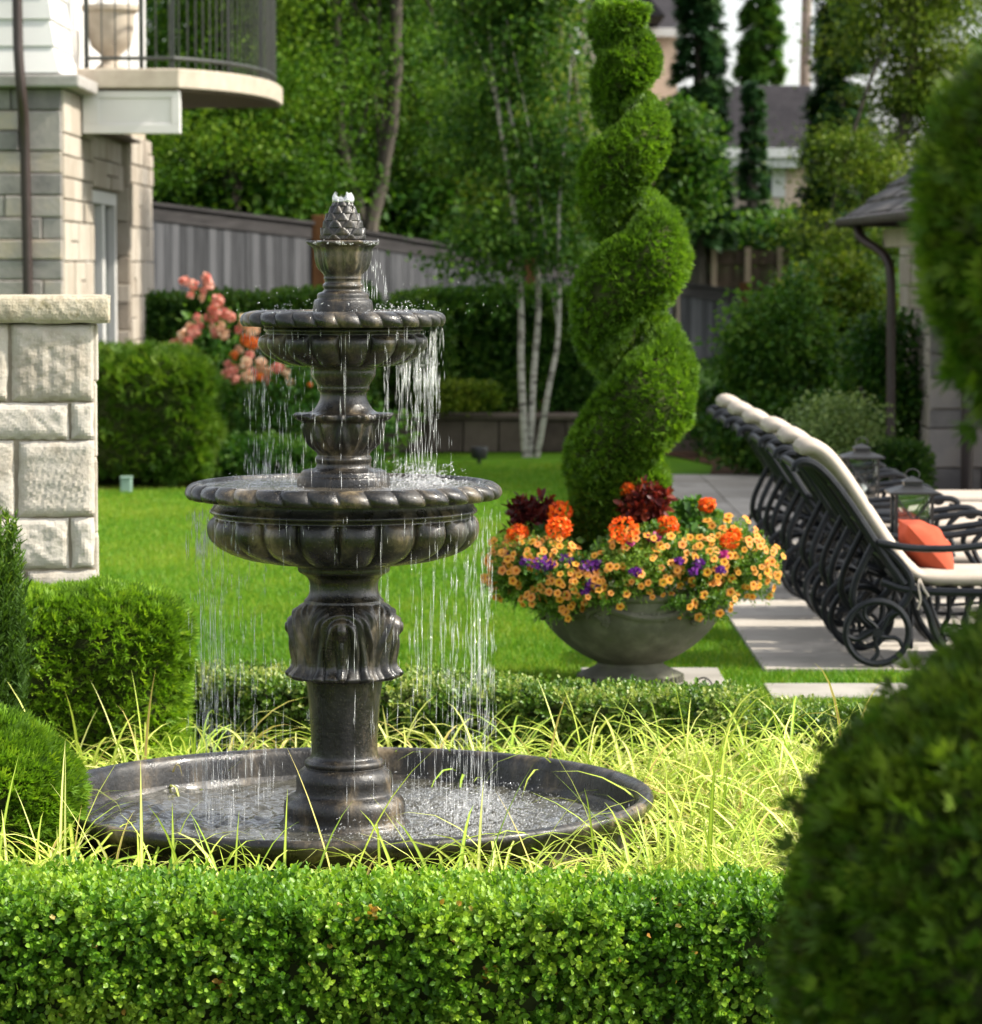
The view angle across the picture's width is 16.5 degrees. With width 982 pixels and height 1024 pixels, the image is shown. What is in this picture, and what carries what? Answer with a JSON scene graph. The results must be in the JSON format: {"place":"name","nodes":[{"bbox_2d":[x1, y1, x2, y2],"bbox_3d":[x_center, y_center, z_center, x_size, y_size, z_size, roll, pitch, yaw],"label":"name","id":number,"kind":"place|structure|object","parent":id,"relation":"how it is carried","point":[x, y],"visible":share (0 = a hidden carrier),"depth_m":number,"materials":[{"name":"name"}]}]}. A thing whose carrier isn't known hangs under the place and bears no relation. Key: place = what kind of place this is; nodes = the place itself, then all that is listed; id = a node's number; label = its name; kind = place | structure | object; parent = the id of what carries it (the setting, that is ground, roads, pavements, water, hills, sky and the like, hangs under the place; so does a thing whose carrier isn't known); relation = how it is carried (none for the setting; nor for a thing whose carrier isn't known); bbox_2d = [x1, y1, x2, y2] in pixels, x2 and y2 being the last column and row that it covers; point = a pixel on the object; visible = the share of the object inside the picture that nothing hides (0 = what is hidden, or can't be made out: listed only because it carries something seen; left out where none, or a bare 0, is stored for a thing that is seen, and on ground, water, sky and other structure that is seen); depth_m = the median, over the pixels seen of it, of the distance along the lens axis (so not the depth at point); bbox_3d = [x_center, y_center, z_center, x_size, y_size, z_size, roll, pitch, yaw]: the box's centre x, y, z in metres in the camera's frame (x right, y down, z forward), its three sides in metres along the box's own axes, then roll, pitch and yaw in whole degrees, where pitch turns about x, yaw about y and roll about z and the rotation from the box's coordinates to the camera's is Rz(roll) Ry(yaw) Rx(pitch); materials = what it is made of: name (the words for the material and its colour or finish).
{"place":"outdoors","nodes":[
{"label":"outdoors","id":0,"kind":"place"},
{"bbox_2d":[0,665,878,884],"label":"sedge grass","id":1,"kind":"structure","parent":0,"point":[713,807],"depth_m":10.51,"materials":[{"name":"plant"}]},
{"bbox_2d":[98,452,919,727],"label":"lawn","id":2,"kind":"structure","parent":0,"point":[680,466],"depth_m":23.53,"materials":[{"name":"green plant"}]},
{"bbox_2d":[0,294,109,584],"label":"stone pillar","id":3,"kind":"structure","parent":2,"relation":"on","point":[48,416],"depth_m":12.88,"materials":[{"name":"stone"}]},
{"bbox_2d":[120,476,132,492],"bbox_3d":[-3.040,-0.230,28.259,0.100,0.135,0.120,0,4,0],"label":"utility box","id":4,"kind":"object","parent":2,"relation":"on","point":[126,483],"visible":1,"depth_m":28.21,"materials":[{"name":"green plastic"}]},
{"bbox_2d":[0,0,282,344],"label":"house","id":5,"kind":"structure","parent":2,"relation":"on","point":[91,126],"depth_m":28.81,"materials":[{"name":"stone"}]},
{"bbox_2d":[12,0,32,294],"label":"downpipe","id":6,"kind":"object","parent":5,"relation":"attached to","point":[24,135],"visible":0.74,"depth_m":27.51,"materials":[{"name":"metal"}]},
{"bbox_2d":[86,189,116,344],"bbox_3d":[-3.623,-1.651,31.037,0.155,2.564,2.350,0,4,0],"label":"glazed door","id":7,"kind":"structure","parent":5,"relation":"attached to","point":[105,261],"depth_m":31.83,"materials":[{"name":"white paint"}]},
{"bbox_2d":[81,4,138,67],"bbox_3d":[-3.296,-4.099,29.379,0.500,0.570,0.500,0,4,0],"label":"balcony planter","id":8,"kind":"object","parent":5,"relation":"on","point":[108,28],"visible":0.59,"depth_m":29.22,"materials":[{"name":"stone"}]},
{"bbox_2d":[83,0,276,82],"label":"balcony railing","id":9,"kind":"object","parent":5,"relation":"on","point":[266,16],"visible":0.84,"depth_m":29.53,"materials":[{"name":"black metal"}]},
{"bbox_2d":[98,453,400,488],"bbox_3d":[-2.750,-0.351,31.107,3.700,0.062,5.700,0,4,0],"label":"flower bed","id":10,"kind":"object","parent":2,"relation":"on","point":[138,483],"visible":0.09,"depth_m":29.11,"materials":[{"name":"brown plant"}]},
{"bbox_2d":[95,337,232,486],"bbox_3d":[-3.122,-0.858,29.204,1.775,1.334,1.534,0,4,0],"label":"rounded shrub","id":11,"kind":"object","parent":10,"relation":"on","point":[159,418],"visible":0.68,"depth_m":28.67,"materials":[{"name":"green plant"}]},
{"bbox_2d":[186,429,390,480],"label":"ground cover","id":12,"kind":"object","parent":10,"relation":"on","point":[242,455],"visible":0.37,"depth_m":29.60,"materials":[{"name":"green plant"}]},
{"bbox_2d":[169,272,426,472],"bbox_3d":[-1.842,-1.200,30.570,2.524,1.946,1.618,0,4,0],"label":"rose bush","id":13,"kind":"object","parent":10,"relation":"on","point":[237,396],"visible":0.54,"depth_m":30.37,"materials":[{"name":"green plant"}]},
{"bbox_2d":[141,280,386,448],"bbox_3d":[-2.449,-1.375,33.985,2.854,1.929,1.203,0,4,0],"label":"laurel hedge","id":14,"kind":"object","parent":2,"relation":"on","point":[163,309],"visible":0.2,"depth_m":33.59,"materials":[{"name":"green plant"}]},
{"bbox_2d":[470,446,487,463],"bbox_3d":[-0.113,-0.534,32.187,0.180,0.170,0.180,0,4,0],"label":"garden spotlight","id":15,"kind":"object","parent":2,"relation":"on","point":[478,453],"visible":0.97,"depth_m":32.12,"materials":[{"name":"black metal"}]},
{"bbox_2d":[386,0,600,456],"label":"birch tree","id":16,"kind":"object","parent":2,"relation":"on","point":[497,153],"visible":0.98,"depth_m":33.17,"materials":[{"name":"green plant"}]},
{"bbox_2d":[382,413,708,451],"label":"retaining wall","id":17,"kind":"structure","parent":2,"relation":"on","point":[463,432],"depth_m":34.22,"materials":[{"name":"stone"}]},
{"bbox_2d":[408,373,506,416],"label":"trailing shrub","id":18,"kind":"object","parent":17,"relation":"on","point":[446,396],"visible":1,"depth_m":33.95,"materials":[{"name":"green plant"}]},
{"bbox_2d":[581,667,725,686],"bbox_3d":[0.740,0.796,15.364,0.640,0.070,0.970,0,4,0],"label":"urn pad","id":19,"kind":"object","parent":2,"relation":"on","point":[712,674],"visible":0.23,"depth_m":15.61,"materials":[{"name":"concrete"}]},
{"bbox_2d":[538,580,725,686],"bbox_3d":[0.630,0.549,15.331,0.891,0.431,0.884,0,4,0],"label":"stone urn","id":20,"kind":"object","parent":19,"relation":"on","point":[643,640],"visible":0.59,"depth_m":15.04,"materials":[{"name":"stone"}]},
{"bbox_2d":[479,530,575,610],"bbox_3d":[0.137,0.259,15.102,0.314,0.383,0.524,-3,5,-39],"label":"trailing petunia","id":21,"kind":"object","parent":20,"relation":"in","point":[494,585],"visible":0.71,"depth_m":15.03,"materials":[{"name":"orange plant"}]},
{"bbox_2d":[481,521,584,627],"bbox_3d":[0.160,0.274,15.114,0.636,0.465,0.408,4,6,41],"label":"trailing petunia","id":22,"kind":"object","parent":20,"relation":"in","point":[534,603],"visible":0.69,"depth_m":14.97,"materials":[{"name":"orange plant"}]},
{"bbox_2d":[499,547,574,579],"bbox_3d":[0.195,0.224,14.959,0.194,0.141,0.350,-4,5,-40],"label":"purple verbena","id":23,"kind":"object","parent":20,"relation":"in","point":[544,566],"visible":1,"depth_m":14.87,"materials":[{"name":"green plant"}]},
{"bbox_2d":[506,500,584,556],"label":"geranium","id":24,"kind":"object","parent":20,"relation":"in","point":[565,531],"visible":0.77,"depth_m":15.07,"materials":[{"name":"orange plant"}]},
{"bbox_2d":[534,556,609,610],"bbox_3d":[0.363,0.313,14.910,0.324,0.253,0.230,1,4,17],"label":"trailing petunia","id":25,"kind":"object","parent":20,"relation":"in","point":[572,578],"visible":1,"depth_m":14.84,"materials":[{"name":"orange plant"}]},
{"bbox_2d":[570,550,641,594],"bbox_3d":[0.479,0.271,14.829,0.188,0.196,0.378,-3,5,-34],"label":"purple verbena","id":26,"kind":"object","parent":20,"relation":"in","point":[596,565],"visible":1,"depth_m":14.84,"materials":[{"name":"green plant"}]},
{"bbox_2d":[582,515,645,563],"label":"geranium","id":27,"kind":"object","parent":20,"relation":"in","point":[612,530],"visible":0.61,"depth_m":14.92,"materials":[{"name":"orange plant"}]},
{"bbox_2d":[559,0,701,590],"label":"spiral topiary","id":28,"kind":"object","parent":20,"relation":"in","point":[637,414],"visible":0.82,"depth_m":15.06,"materials":[{"name":"green plant"}]},
{"bbox_2d":[580,523,699,617],"bbox_3d":[0.650,0.250,14.940,0.537,0.424,0.369,0,4,0],"label":"trailing petunia","id":29,"kind":"object","parent":20,"relation":"in","point":[648,580],"visible":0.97,"depth_m":14.86,"materials":[{"name":"orange plant"}]},
{"bbox_2d":[613,475,678,530],"bbox_3d":[0.682,0.098,15.086,0.278,0.536,0.235,-2,5,-24],"label":"coleus","id":30,"kind":"object","parent":20,"relation":"on","point":[642,506],"visible":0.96,"depth_m":15.04,"materials":[{"name":"red plant"}]},
{"bbox_2d":[619,482,741,577],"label":"geranium","id":31,"kind":"object","parent":20,"relation":"in","point":[691,525],"visible":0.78,"depth_m":15.05,"materials":[{"name":"orange plant"}]},
{"bbox_2d":[626,518,745,558],"bbox_3d":[0.890,0.117,14.966,0.639,0.186,0.222,-1,4,-17],"label":"purple verbena","id":32,"kind":"object","parent":20,"relation":"in","point":[656,524],"visible":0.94,"depth_m":14.91,"materials":[{"name":"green plant"}]},
{"bbox_2d":[669,494,723,526],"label":"geranium","id":33,"kind":"object","parent":20,"relation":"in","point":[698,508],"visible":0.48,"depth_m":15.36,"materials":[{"name":"green plant"}]},
{"bbox_2d":[673,549,726,581],"bbox_3d":[0.914,0.235,14.892,0.236,0.158,0.170,0,4,0],"label":"purple verbena","id":34,"kind":"object","parent":20,"relation":"in","point":[696,563],"visible":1,"depth_m":14.85,"materials":[{"name":"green plant"}]},
{"bbox_2d":[655,523,785,595],"bbox_3d":[1.050,0.222,15.062,0.748,0.348,0.330,-3,5,-33],"label":"trailing petunia","id":35,"kind":"object","parent":20,"relation":"in","point":[751,541],"visible":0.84,"depth_m":14.99,"materials":[{"name":"orange plant"}]},
{"bbox_2d":[673,511,781,623],"bbox_3d":[1.053,0.248,15.158,0.458,0.483,0.675,2,5,28],"label":"trailing petunia","id":36,"kind":"object","parent":20,"relation":"in","point":[711,600],"visible":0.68,"depth_m":14.98,"materials":[{"name":"orange plant"}]},
{"bbox_2d":[694,677,728,688],"bbox_3d":[0.994,0.759,14.959,0.156,0.064,0.150,4,6,42],"label":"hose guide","id":37,"kind":"object","parent":19,"relation":"on","point":[709,680],"visible":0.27,"depth_m":14.95,"materials":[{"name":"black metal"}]},
{"bbox_2d":[743,23,981,1023],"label":"pompom topiary","id":38,"kind":"object","parent":2,"relation":"on","point":[880,918],"visible":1,"depth_m":4.36,"materials":[{"name":"green plant"}]},
{"bbox_2d":[497,487,562,534],"bbox_3d":[0.194,0.118,15.255,0.274,0.471,0.258,-3,5,-36],"label":"coleus","id":39,"kind":"object","parent":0,"point":[523,509],"visible":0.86,"depth_m":15.20,"materials":[{"name":"red plant"}]},
{"bbox_2d":[145,0,981,193],"label":"sky","id":40,"kind":"structure","parent":0,"point":[792,8],"materials":[{"name":"white"}]},
{"bbox_2d":[470,400,695,412],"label":"terrace","id":41,"kind":"structure","parent":0,"point":[538,411],"depth_m":35.53,"materials":[{"name":"grey stone"}]},
{"bbox_2d":[375,297,460,412],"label":"laurel hedge","id":42,"kind":"object","parent":41,"relation":"on","point":[397,383],"visible":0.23,"depth_m":34.56,"materials":[{"name":"green plant"}]},
{"bbox_2d":[385,280,601,412],"bbox_3d":[0.017,-1.677,35.284,2.382,1.521,1.206,0,4,0],"label":"laurel hedge","id":43,"kind":"object","parent":41,"relation":"on","point":[487,344],"visible":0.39,"depth_m":34.83,"materials":[{"name":"green plant"}]},
{"bbox_2d":[564,208,906,407],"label":"hillside","id":44,"kind":"structure","parent":0,"point":[701,374],"depth_m":52.79,"materials":[{"name":"green plant"}]},
{"bbox_2d":[152,143,372,220],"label":"understory shrub","id":45,"kind":"object","parent":44,"relation":"on","point":[274,206],"visible":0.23,"depth_m":39.75,"materials":[{"name":"green plant"}]},
{"bbox_2d":[145,0,441,220],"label":"maple tree","id":46,"kind":"object","parent":44,"relation":"on","point":[224,137],"visible":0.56,"depth_m":39.31,"materials":[{"name":"green plant"}]},
{"bbox_2d":[145,0,480,173],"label":"tall tree","id":47,"kind":"object","parent":44,"relation":"on","point":[160,14],"visible":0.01,"depth_m":52.53,"materials":[{"name":"green plant"}]},
{"bbox_2d":[177,0,581,231],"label":"maple tree","id":48,"kind":"object","parent":44,"relation":"on","point":[397,24],"visible":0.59,"depth_m":40.92,"materials":[{"name":"green plant"}]},
{"bbox_2d":[263,131,500,244],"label":"understory shrub","id":49,"kind":"object","parent":44,"relation":"on","point":[394,219],"visible":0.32,"depth_m":41.82,"materials":[{"name":"green plant"}]},
{"bbox_2d":[317,0,592,247],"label":"maple tree","id":50,"kind":"object","parent":44,"relation":"on","point":[473,193],"visible":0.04,"depth_m":43.38,"materials":[{"name":"green plant"}]},
{"bbox_2d":[146,202,768,358],"bbox_3d":[-0.034,-2.259,41.248,0.580,2.888,15.565,3,5,32],"label":"plank fence","id":51,"kind":"object","parent":44,"relation":"on","point":[236,250],"visible":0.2,"depth_m":37.52,"materials":[{"name":"grey wood"}]},
{"bbox_2d":[319,0,653,206],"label":"tall tree","id":52,"kind":"object","parent":44,"relation":"on","point":[586,57],"visible":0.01,"depth_m":56.19,"materials":[{"name":"green plant"}]},
{"bbox_2d":[411,154,599,256],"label":"understory shrub","id":53,"kind":"object","parent":44,"relation":"on","point":[578,231],"visible":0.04,"depth_m":45.13,"materials":[{"name":"green plant"}]},
{"bbox_2d":[388,0,721,257],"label":"maple tree","id":54,"kind":"object","parent":44,"relation":"on","point":[576,86],"visible":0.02,"depth_m":46.33,"materials":[{"name":"green plant"}]},
{"bbox_2d":[569,0,680,182],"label":"gabled house","id":55,"kind":"structure","parent":44,"relation":"on","point":[661,22],"depth_m":79.82,"materials":[{"name":"beige"}]},
{"bbox_2d":[650,87,743,323],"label":"tree","id":56,"kind":"object","parent":44,"relation":"on","point":[684,183],"visible":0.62,"depth_m":43.55,"materials":[{"name":"green plant"}]},
{"bbox_2d":[665,0,742,284],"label":"conifer tree","id":57,"kind":"object","parent":44,"relation":"on","point":[697,19],"visible":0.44,"depth_m":49.48,"materials":[{"name":"green plant"}]},
{"bbox_2d":[689,234,788,293],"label":"slat fence","id":58,"kind":"object","parent":44,"relation":"on","point":[717,262],"visible":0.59,"depth_m":49.86,"materials":[{"name":"grey wood"}]},
{"bbox_2d":[733,81,772,274],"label":"conifer tree","id":59,"kind":"object","parent":44,"relation":"on","point":[753,106],"visible":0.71,"depth_m":53.63,"materials":[{"name":"green plant"}]},
{"bbox_2d":[728,0,792,84],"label":"conifer tree","id":60,"kind":"object","parent":44,"relation":"on","point":[757,50],"visible":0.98,"depth_m":71.19,"materials":[{"name":"green plant"}]},
{"bbox_2d":[719,85,812,207],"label":"hill house","id":61,"kind":"structure","parent":44,"relation":"on","point":[784,102],"depth_m":64.35,"materials":[{"name":"beige"}]},
{"bbox_2d":[739,168,775,196],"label":"window","id":62,"kind":"structure","parent":61,"relation":"in","point":[772,181],"depth_m":64.11,"materials":[{"name":"white paint"}]},
{"bbox_2d":[720,198,820,281],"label":"tree","id":63,"kind":"object","parent":44,"relation":"on","point":[743,228],"visible":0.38,"depth_m":52.22,"materials":[{"name":"green plant"}]},
{"bbox_2d":[800,0,817,84],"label":"utility pole","id":64,"kind":"object","parent":44,"relation":"on","point":[804,74],"visible":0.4,"depth_m":83.29,"materials":[{"name":"brown metal"}]},
{"bbox_2d":[808,20,831,200],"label":"conifer tree","id":65,"kind":"object","parent":44,"relation":"on","point":[817,84],"depth_m":56.52,"materials":[{"name":"green plant"}]},
{"bbox_2d":[788,0,886,290],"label":"conifer tree","id":66,"kind":"object","parent":44,"relation":"on","point":[815,102],"visible":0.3,"depth_m":49.51,"materials":[{"name":"green plant"}]},
{"bbox_2d":[721,0,981,288],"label":"locust tree","id":67,"kind":"object","parent":44,"relation":"on","point":[918,23],"visible":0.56,"depth_m":45.39,"materials":[{"name":"green plant"}]},
{"bbox_2d":[665,451,842,475],"bbox_3d":[5.200,-0.457,32.553,7.600,0.062,5.800,0,4,0],"label":"mulch bed","id":68,"kind":"object","parent":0,"point":[693,456],"visible":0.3,"depth_m":32.67,"materials":[{"name":"brown"}]},
{"bbox_2d":[667,373,742,456],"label":"leafy shrub","id":69,"kind":"object","parent":68,"relation":"on","point":[706,399],"visible":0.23,"depth_m":33.39,"materials":[{"name":"green plant"}]},
{"bbox_2d":[695,381,843,474],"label":"leafy shrub","id":70,"kind":"object","parent":68,"relation":"on","point":[742,454],"visible":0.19,"depth_m":30.30,"materials":[{"name":"green plant"}]},
{"bbox_2d":[694,264,860,437],"bbox_3d":[2.640,-1.307,30.916,1.794,1.915,1.602,0,4,0],"label":"leafy shrub","id":71,"kind":"object","parent":68,"relation":"on","point":[759,343],"visible":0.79,"depth_m":30.72,"materials":[{"name":"green plant"}]},
{"bbox_2d":[752,246,899,389],"bbox_3d":[3.238,-1.471,31.976,1.831,2.084,1.592,0,4,0],"label":"leafy shrub","id":72,"kind":"object","parent":68,"relation":"on","point":[855,277],"visible":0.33,"depth_m":31.73,"materials":[{"name":"green plant"}]},
{"bbox_2d":[671,474,981,671],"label":"patio","id":73,"kind":"structure","parent":0,"point":[786,629],"depth_m":17.80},
{"bbox_2d":[770,380,914,483],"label":"pale shrub","id":74,"kind":"object","parent":73,"relation":"on","point":[840,424],"visible":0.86,"depth_m":26.47,"materials":[{"name":"green plant"}]},
{"bbox_2d":[706,394,981,553],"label":"chaise lounge","id":75,"kind":"object","parent":73,"relation":"on","point":[718,408],"visible":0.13,"depth_m":21.29,"materials":[{"name":"black metal"}]},
{"bbox_2d":[717,400,981,579],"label":"chaise lounge","id":76,"kind":"object","parent":73,"relation":"on","point":[736,408],"visible":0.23,"depth_m":20.17,"materials":[{"name":"black metal"}]},
{"bbox_2d":[732,408,981,597],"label":"chaise lounge","id":77,"kind":"object","parent":73,"relation":"on","point":[752,417],"visible":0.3,"depth_m":19.08,"materials":[{"name":"black metal"}]},
{"bbox_2d":[837,508,889,574],"bbox_3d":[2.153,0.203,19.727,0.430,0.463,0.430,0,4,0],"label":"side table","id":78,"kind":"object","parent":73,"relation":"on","point":[883,510],"visible":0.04,"depth_m":19.54,"materials":[{"name":"black metal"}]},
{"bbox_2d":[838,437,884,497],"bbox_3d":[2.153,-0.232,19.695,0.246,0.408,0.246,0,4,0],"label":"lantern","id":79,"kind":"object","parent":78,"relation":"on","point":[861,451],"visible":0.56,"depth_m":19.62,"materials":[{"name":"black metal"}]},
{"bbox_2d":[748,416,981,618],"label":"chaise lounge","id":80,"kind":"object","parent":73,"relation":"on","point":[770,426],"visible":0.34,"depth_m":18.03,"materials":[{"name":"black metal"}]},
{"bbox_2d":[810,306,926,461],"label":"leafy shrub","id":81,"kind":"object","parent":73,"relation":"on","point":[867,349],"visible":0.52,"depth_m":28.80,"materials":[{"name":"green plant"}]},
{"bbox_2d":[765,425,981,641],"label":"chaise lounge","id":82,"kind":"object","parent":73,"relation":"on","point":[787,436],"visible":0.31,"depth_m":16.96,"materials":[{"name":"black metal"}]},
{"bbox_2d":[779,436,981,666],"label":"chaise lounge","id":83,"kind":"object","parent":73,"relation":"on","point":[901,572],"visible":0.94,"depth_m":15.87,"materials":[{"name":"black metal"}]},
{"bbox_2d":[898,519,953,569],"bbox_3d":[2.074,0.169,16.175,0.253,0.261,0.380,0,4,0],"label":"pillow","id":84,"kind":"object","parent":83,"relation":"on","point":[917,532],"visible":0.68,"depth_m":16.03,"materials":[{"name":"orange fabric"}]},
{"bbox_2d":[843,434,937,489],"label":"shrub","id":85,"kind":"object","parent":73,"relation":"on","point":[911,452],"visible":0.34,"depth_m":27.21,"materials":[{"name":"green plant"}]},
{"bbox_2d":[834,166,981,489],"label":"pool house","id":86,"kind":"structure","parent":73,"relation":"on","point":[959,467],"depth_m":28.30,"materials":[{"name":"stone"}]},
{"bbox_2d":[871,552,955,648],"bbox_3d":[2.070,0.425,16.695,0.430,0.463,0.430,0,4,0],"label":"side table","id":87,"kind":"object","parent":73,"relation":"on","point":[911,617],"visible":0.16,"depth_m":16.73,"materials":[{"name":"black metal"}]},
{"bbox_2d":[884,468,940,542],"bbox_3d":[2.070,-0.011,16.664,0.246,0.408,0.246,0,4,0],"label":"lantern","id":88,"kind":"object","parent":87,"relation":"on","point":[911,485],"visible":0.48,"depth_m":16.60,"materials":[{"name":"black metal"}]},
{"bbox_2d":[763,683,904,699],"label":"path","id":89,"kind":"structure","parent":0,"point":[851,690],"depth_m":15.08,"materials":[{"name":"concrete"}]},
{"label":"garden bed","id":90,"kind":"structure","parent":0,"visible":0},
{"bbox_2d":[0,503,39,710],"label":"upright yew","id":91,"kind":"object","parent":90,"relation":"on","point":[14,617],"visible":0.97,"depth_m":11.61,"materials":[{"name":"green plant"}]},
{"bbox_2d":[0,701,93,866],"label":"arborvitae ball","id":92,"kind":"object","parent":90,"relation":"on","point":[36,746],"visible":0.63,"depth_m":9.55,"materials":[{"name":"green plant"}]},
{"bbox_2d":[17,573,201,767],"bbox_3d":[-1.516,0.604,12.512,0.914,0.756,0.897,0,4,0],"label":"arborvitae shrub","id":93,"kind":"object","parent":90,"relation":"on","point":[105,637],"visible":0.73,"depth_m":12.22,"materials":[{"name":"green plant"}]},
{"bbox_2d":[62,199,653,883],"bbox_3d":[-0.440,0.126,10.136,1.857,2.124,1.857,0,4,0],"label":"fountain","id":94,"kind":"object","parent":90,"relation":"on","point":[342,551],"visible":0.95,"depth_m":10.01,"materials":[{"name":"stone"}]},
{"bbox_2d":[280,311,401,311],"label":"basin water","id":95,"kind":"structure","parent":94,"relation":"in","point":[373,311],"depth_m":10.21,"materials":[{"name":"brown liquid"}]},
{"bbox_2d":[203,476,482,490],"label":"basin water","id":96,"kind":"structure","parent":94,"relation":"in","point":[396,483],"depth_m":10.13,"materials":[{"name":"clear liquid"}]},
{"bbox_2d":[85,778,619,870],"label":"pool water","id":97,"kind":"structure","parent":94,"relation":"in","point":[257,808],"depth_m":10.40,"materials":[{"name":"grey liquid"}]},
{"bbox_2d":[0,851,825,1023],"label":"boxwood hedge","id":98,"kind":"object","parent":90,"relation":"on","point":[82,943],"visible":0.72,"depth_m":8.20,"materials":[{"name":"green plant"}]},
{"bbox_2d":[188,657,765,772],"bbox_3d":[-0.176,0.814,12.691,2.519,0.480,0.509,2,4,20],"label":"boxwood hedge","id":99,"kind":"object","parent":90,"relation":"on","point":[253,688],"visible":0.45,"depth_m":12.48,"materials":[{"name":"green plant"}]},
{"bbox_2d":[743,693,881,769],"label":"boxwood hedge","id":100,"kind":"object","parent":90,"relation":"on","point":[816,708],"visible":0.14,"depth_m":12.02,"materials":[{"name":"green plant"}]}
]}

